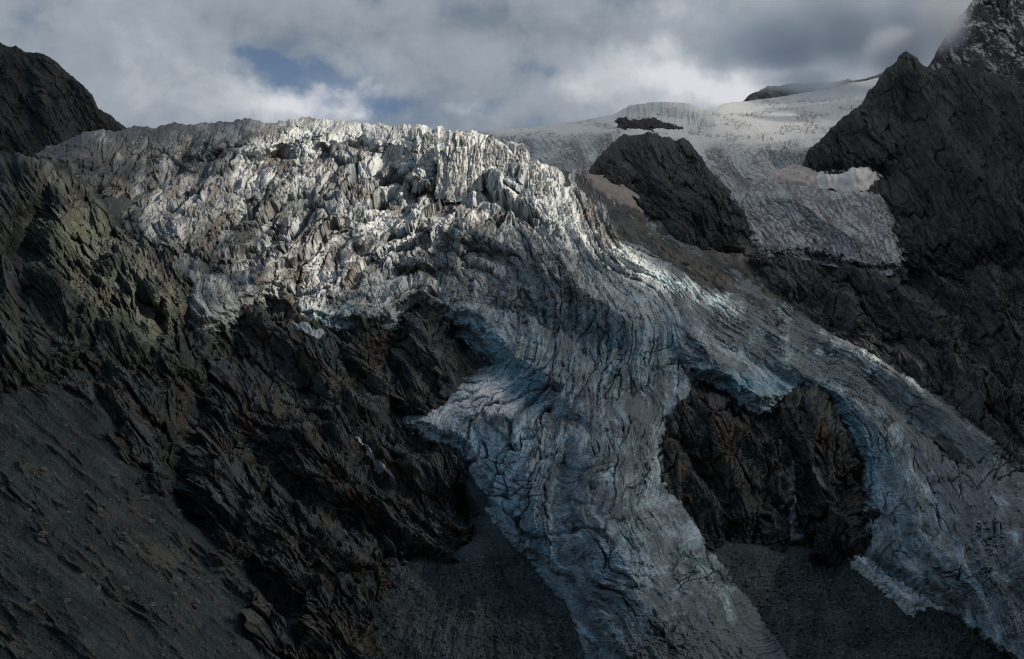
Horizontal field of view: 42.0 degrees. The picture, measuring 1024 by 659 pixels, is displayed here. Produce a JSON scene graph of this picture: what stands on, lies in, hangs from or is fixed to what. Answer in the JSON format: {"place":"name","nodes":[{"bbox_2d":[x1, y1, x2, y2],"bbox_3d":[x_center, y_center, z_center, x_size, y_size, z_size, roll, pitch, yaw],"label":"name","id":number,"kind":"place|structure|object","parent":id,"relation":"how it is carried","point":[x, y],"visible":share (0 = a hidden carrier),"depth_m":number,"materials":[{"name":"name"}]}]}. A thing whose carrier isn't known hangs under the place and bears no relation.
{"place":"outdoors","nodes":[
{"label":"outdoors","id":0,"kind":"place"},
{"bbox_2d":[0,42,125,159],"bbox_3d":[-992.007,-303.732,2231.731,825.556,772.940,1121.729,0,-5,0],"label":"mountain peak","id":1,"kind":"structure","parent":0,"point":[45,100],"depth_m":2293.72,"materials":[{"name":"grey stone"}]},
{"bbox_2d":[0,150,234,400],"bbox_3d":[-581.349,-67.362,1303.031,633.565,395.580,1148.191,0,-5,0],"label":"rock cliff","id":2,"kind":"structure","parent":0,"point":[82,273],"depth_m":1325.12,"materials":[{"name":"grey stone"}]},
{"bbox_2d":[65,275,494,658],"bbox_3d":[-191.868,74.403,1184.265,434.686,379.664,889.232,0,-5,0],"label":"rock cliff","id":3,"kind":"structure","parent":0,"point":[259,463],"depth_m":1118.39,"materials":[{"name":"stone"}]},
{"bbox_2d":[291,321,324,338],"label":"snow patch","id":4,"kind":"object","parent":3,"relation":"on","point":[318,333],"visible":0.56,"depth_m":1416.91,"materials":[{"name":"white snow"}]},
{"bbox_2d":[356,436,394,477],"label":"snow patch","id":5,"kind":"object","parent":3,"relation":"on","point":[380,467],"visible":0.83,"depth_m":1187.25,"materials":[{"name":"white snow"}]},
{"bbox_2d":[0,0,971,132],"label":"sky","id":6,"kind":"structure","parent":0,"point":[453,65],"materials":[{"name":"grey"}]},
{"bbox_2d":[0,167,1023,658],"bbox_3d":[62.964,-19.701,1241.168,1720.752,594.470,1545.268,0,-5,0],"label":"ground","id":7,"kind":"structure","parent":0,"point":[30,445],"depth_m":897.87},
{"bbox_2d":[37,538,45,543],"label":"boulder","id":8,"kind":"object","parent":7,"relation":"on","point":[41,541],"visible":1,"depth_m":792.72,"materials":[{"name":"grey stone"}]},
{"bbox_2d":[37,531,48,537],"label":"boulder","id":9,"kind":"object","parent":7,"relation":"on","point":[41,534],"visible":1,"depth_m":795.83,"materials":[{"name":"grey stone"}]},
{"bbox_2d":[39,466,46,471],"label":"boulder","id":10,"kind":"object","parent":7,"relation":"on","point":[42,469],"visible":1,"depth_m":873.11,"materials":[{"name":"grey stone"}]},
{"bbox_2d":[40,621,47,625],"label":"boulder","id":11,"kind":"object","parent":7,"relation":"on","point":[43,623],"visible":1,"depth_m":683.93,"materials":[{"name":"grey stone"}]},
{"bbox_2d":[62,598,70,603],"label":"boulder","id":12,"kind":"object","parent":7,"relation":"on","point":[67,600],"visible":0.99,"depth_m":712.93,"materials":[{"name":"grey stone"}]},
{"bbox_2d":[80,573,87,577],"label":"boulder","id":13,"kind":"object","parent":7,"relation":"on","point":[83,575],"visible":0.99,"depth_m":779.05,"materials":[{"name":"grey stone"}]},
{"bbox_2d":[94,585,100,590],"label":"boulder","id":14,"kind":"object","parent":7,"relation":"on","point":[98,587],"visible":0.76,"depth_m":777.35,"materials":[{"name":"grey stone"}]},
{"bbox_2d":[96,507,102,512],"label":"boulder","id":15,"kind":"object","parent":7,"relation":"on","point":[99,509],"visible":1,"depth_m":856.80,"materials":[{"name":"grey stone"}]},
{"bbox_2d":[118,570,125,575],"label":"boulder","id":16,"kind":"object","parent":7,"relation":"on","point":[122,572],"visible":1,"depth_m":803.37,"materials":[{"name":"grey stone"}]},
{"bbox_2d":[122,586,130,592],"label":"boulder","id":17,"kind":"object","parent":7,"relation":"on","point":[127,589],"visible":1,"depth_m":787.89,"materials":[{"name":"grey stone"}]},
{"bbox_2d":[145,517,153,522],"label":"boulder","id":18,"kind":"object","parent":7,"relation":"on","point":[149,520],"visible":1,"depth_m":899.35,"materials":[{"name":"grey stone"}]},
{"bbox_2d":[149,602,156,606],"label":"boulder","id":19,"kind":"object","parent":7,"relation":"on","point":[152,604],"visible":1,"depth_m":785.45,"materials":[{"name":"grey stone"}]},
{"bbox_2d":[191,598,199,603],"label":"boulder","id":20,"kind":"object","parent":7,"relation":"on","point":[196,600],"visible":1,"depth_m":823.22,"materials":[{"name":"grey stone"}]},
{"bbox_2d":[468,610,475,614],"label":"boulder","id":21,"kind":"object","parent":7,"relation":"on","point":[471,612],"visible":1,"depth_m":930.04,"materials":[{"name":"grey stone"}]},
{"bbox_2d":[660,381,880,567],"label":"rock outcrop","id":22,"kind":"object","parent":7,"relation":"on","point":[725,459],"visible":0.7,"depth_m":1169.29,"materials":[{"name":"brown stone"}]},
{"bbox_2d":[785,460,805,543],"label":"waterfall","id":23,"kind":"structure","parent":22,"relation":"on","point":[792,516],"depth_m":1146.99,"materials":[{"name":"liquid"}]},
{"bbox_2d":[751,252,1023,466],"bbox_3d":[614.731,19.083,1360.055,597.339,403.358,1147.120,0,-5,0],"label":"rock slab","id":24,"kind":"object","parent":7,"relation":"on","point":[958,344],"visible":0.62,"depth_m":1559.11,"materials":[{"name":"grey stone"}]},
{"bbox_2d":[847,555,942,616],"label":"snow fan","id":25,"kind":"object","parent":7,"relation":"on","point":[864,564],"visible":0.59,"depth_m":921.92},
{"bbox_2d":[875,578,885,585],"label":"ice block","id":26,"kind":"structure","parent":25,"relation":"on","point":[878,581],"depth_m":953.73,"materials":[{"name":"white ice"}]},
{"bbox_2d":[878,585,885,590],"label":"ice block","id":27,"kind":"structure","parent":25,"relation":"on","point":[881,587],"depth_m":944.65,"materials":[{"name":"white ice"}]},
{"bbox_2d":[890,583,899,588],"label":"ice block","id":28,"kind":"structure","parent":25,"relation":"on","point":[893,585],"depth_m":928.03,"materials":[{"name":"white ice"}]},
{"bbox_2d":[35,116,1023,658],"bbox_3d":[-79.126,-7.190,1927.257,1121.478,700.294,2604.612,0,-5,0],"label":"glacier","id":29,"kind":"object","parent":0,"point":[577,324],"visible":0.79,"depth_m":1392.85,"materials":[{"name":"white ice"}]},
{"bbox_2d":[417,132,435,175],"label":"serac","id":30,"kind":"object","parent":29,"relation":"on","point":[426,158],"visible":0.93,"depth_m":1818.40,"materials":[{"name":"white ice"}]},
{"bbox_2d":[434,150,448,199],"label":"serac","id":31,"kind":"object","parent":29,"relation":"on","point":[441,177],"visible":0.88,"depth_m":1795.47,"materials":[{"name":"white ice"}]},
{"bbox_2d":[444,129,468,201],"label":"serac","id":32,"kind":"object","parent":29,"relation":"on","point":[456,186],"visible":0.91,"depth_m":1794.41,"materials":[{"name":"white ice"}]},
{"bbox_2d":[467,143,482,194],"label":"serac","id":33,"kind":"object","parent":29,"relation":"on","point":[475,179],"visible":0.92,"depth_m":1803.61,"materials":[{"name":"white ice"}]},
{"bbox_2d":[483,134,496,181],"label":"serac","id":34,"kind":"object","parent":29,"relation":"on","point":[490,153],"visible":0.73,"depth_m":1821.05,"materials":[{"name":"white ice"}]},
{"bbox_2d":[497,145,508,173],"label":"serac","id":35,"kind":"object","parent":29,"relation":"on","point":[502,165],"visible":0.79,"depth_m":1821.66,"materials":[{"name":"white ice"}]},
{"bbox_2d":[515,143,528,183],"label":"serac","id":36,"kind":"object","parent":29,"relation":"on","point":[521,154],"visible":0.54,"depth_m":1828.33,"materials":[{"name":"white ice"}]},
{"bbox_2d":[529,162,542,194],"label":"serac","id":37,"kind":"object","parent":29,"relation":"on","point":[535,182],"visible":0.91,"depth_m":1785.45,"materials":[{"name":"white ice"}]},
{"bbox_2d":[584,173,643,213],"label":"snow patch","id":38,"kind":"object","parent":29,"relation":"on","point":[607,189],"visible":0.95,"depth_m":1957.51,"materials":[{"name":"white snow"}]},
{"bbox_2d":[585,132,750,253],"bbox_3d":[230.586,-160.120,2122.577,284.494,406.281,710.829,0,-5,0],"label":"rock outcrop","id":39,"kind":"object","parent":29,"relation":"on","point":[681,189],"visible":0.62,"depth_m":2001.15,"materials":[{"name":"grey stone"}]},
{"bbox_2d":[477,57,933,274],"bbox_3d":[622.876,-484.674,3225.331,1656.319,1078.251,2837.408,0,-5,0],"label":"snowfield","id":40,"kind":"structure","parent":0,"point":[744,149],"depth_m":2604.93,"materials":[{"name":"white snow"}]},
{"bbox_2d":[615,114,682,132],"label":"rock band","id":41,"kind":"object","parent":40,"relation":"on","point":[624,123],"visible":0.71,"depth_m":2896.36,"materials":[{"name":"grey stone"}]},
{"bbox_2d":[770,164,818,188],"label":"snow patch","id":42,"kind":"object","parent":40,"relation":"on","point":[796,174],"visible":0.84,"depth_m":2327.00,"materials":[{"name":"white snow"}]},
{"bbox_2d":[744,72,882,100],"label":"mountain ridge","id":43,"kind":"structure","parent":0,"point":[768,91],"depth_m":4445.81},
{"bbox_2d":[802,51,1023,279],"bbox_3d":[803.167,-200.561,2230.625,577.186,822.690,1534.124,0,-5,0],"label":"mountain peak","id":44,"kind":"structure","parent":0,"point":[941,150],"depth_m":2189.55,"materials":[{"name":"grey stone"}]},
{"bbox_2d":[815,166,882,191],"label":"snow patch","id":45,"kind":"object","parent":44,"relation":"on","point":[858,179],"visible":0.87,"depth_m":2206.10,"materials":[{"name":"white snow"}]},
{"bbox_2d":[928,0,1023,86],"bbox_3d":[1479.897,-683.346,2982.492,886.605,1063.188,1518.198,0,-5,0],"label":"mountain peak","id":46,"kind":"structure","parent":0,"point":[987,36],"depth_m":3280.38,"materials":[{"name":"grey stone"}]}
]}

